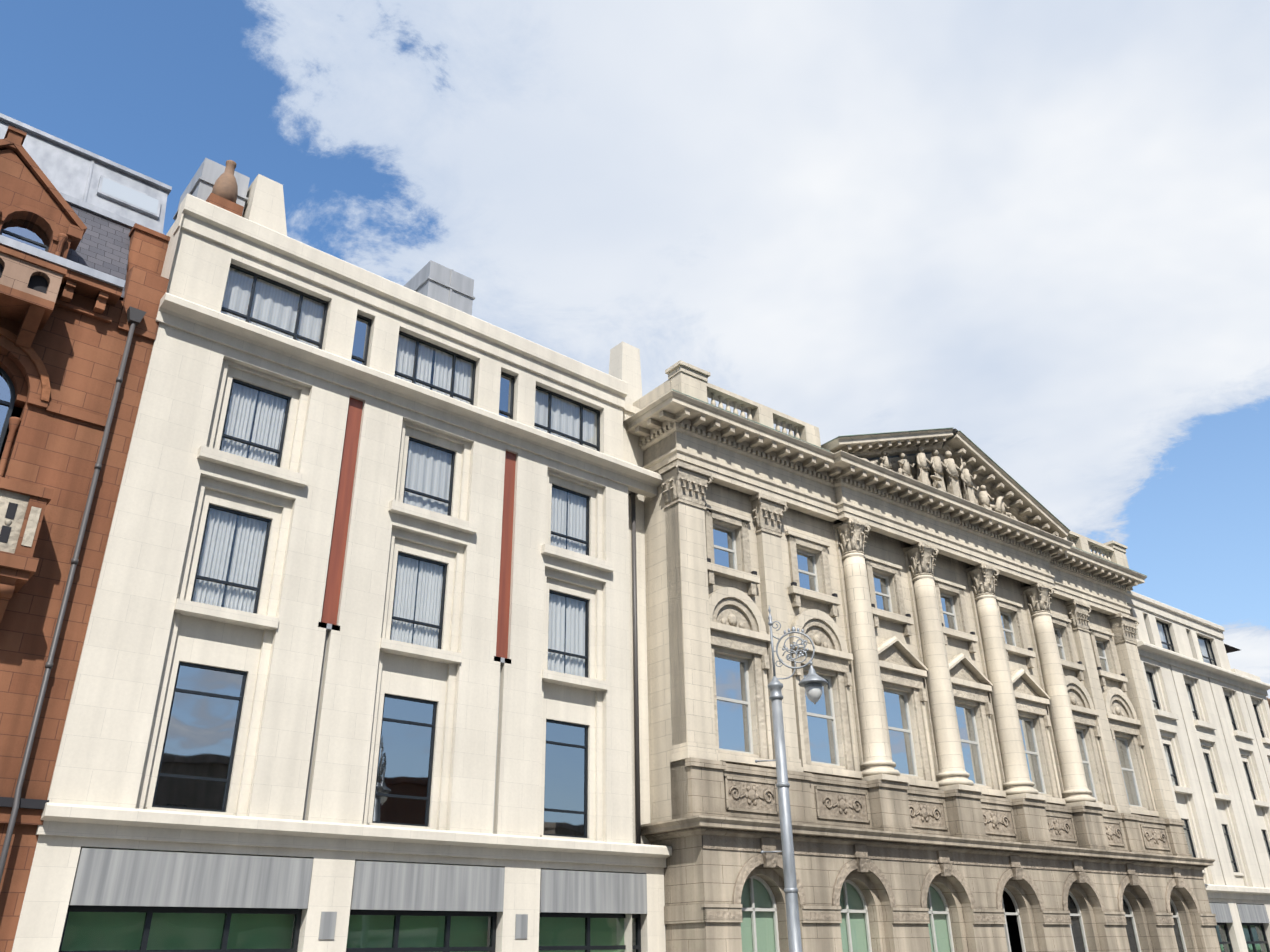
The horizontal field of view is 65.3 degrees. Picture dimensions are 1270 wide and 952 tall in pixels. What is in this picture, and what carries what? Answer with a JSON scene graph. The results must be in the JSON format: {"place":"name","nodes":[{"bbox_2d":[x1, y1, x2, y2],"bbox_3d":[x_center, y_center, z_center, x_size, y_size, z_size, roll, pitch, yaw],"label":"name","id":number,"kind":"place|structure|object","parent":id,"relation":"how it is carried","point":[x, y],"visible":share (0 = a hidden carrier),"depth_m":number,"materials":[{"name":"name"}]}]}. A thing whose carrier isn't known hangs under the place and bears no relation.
{"place":"outdoors","nodes":[
{"label":"outdoors","id":0,"kind":"place"},
{"bbox_2d":[0,113,171,951],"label":"brick building","id":1,"kind":"structure","parent":0,"point":[84,241],"depth_m":19.54,"materials":[{"name":"brick"}]},
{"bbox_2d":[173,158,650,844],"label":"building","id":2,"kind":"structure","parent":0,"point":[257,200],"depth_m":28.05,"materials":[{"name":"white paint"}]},
{"bbox_2d":[0,0,1269,698],"label":"sky","id":3,"kind":"structure","parent":0,"point":[1036,231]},
{"bbox_2d":[755,606,827,951],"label":"street lamp","id":4,"kind":"object","parent":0,"point":[812,682],"visible":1,"depth_m":18.45,"materials":[{"name":"metal"}]},
{"bbox_2d":[623,360,1220,951],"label":"neoclassical building","id":5,"kind":"structure","parent":0,"point":[975,758],"depth_m":32.29,"materials":[{"name":"stone"}]},
{"label":"ground","id":6,"kind":"structure","parent":0,"visible":0},
{"bbox_2d":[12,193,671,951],"bbox_3d":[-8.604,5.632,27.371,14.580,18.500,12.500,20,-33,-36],"label":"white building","id":7,"kind":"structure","parent":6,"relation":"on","point":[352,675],"depth_m":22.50,"materials":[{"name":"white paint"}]},
{"bbox_2d":[1125,591,1269,951],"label":"building","id":8,"kind":"structure","parent":6,"relation":"on","point":[1210,709],"depth_m":44.97,"materials":[{"name":"white paint"}]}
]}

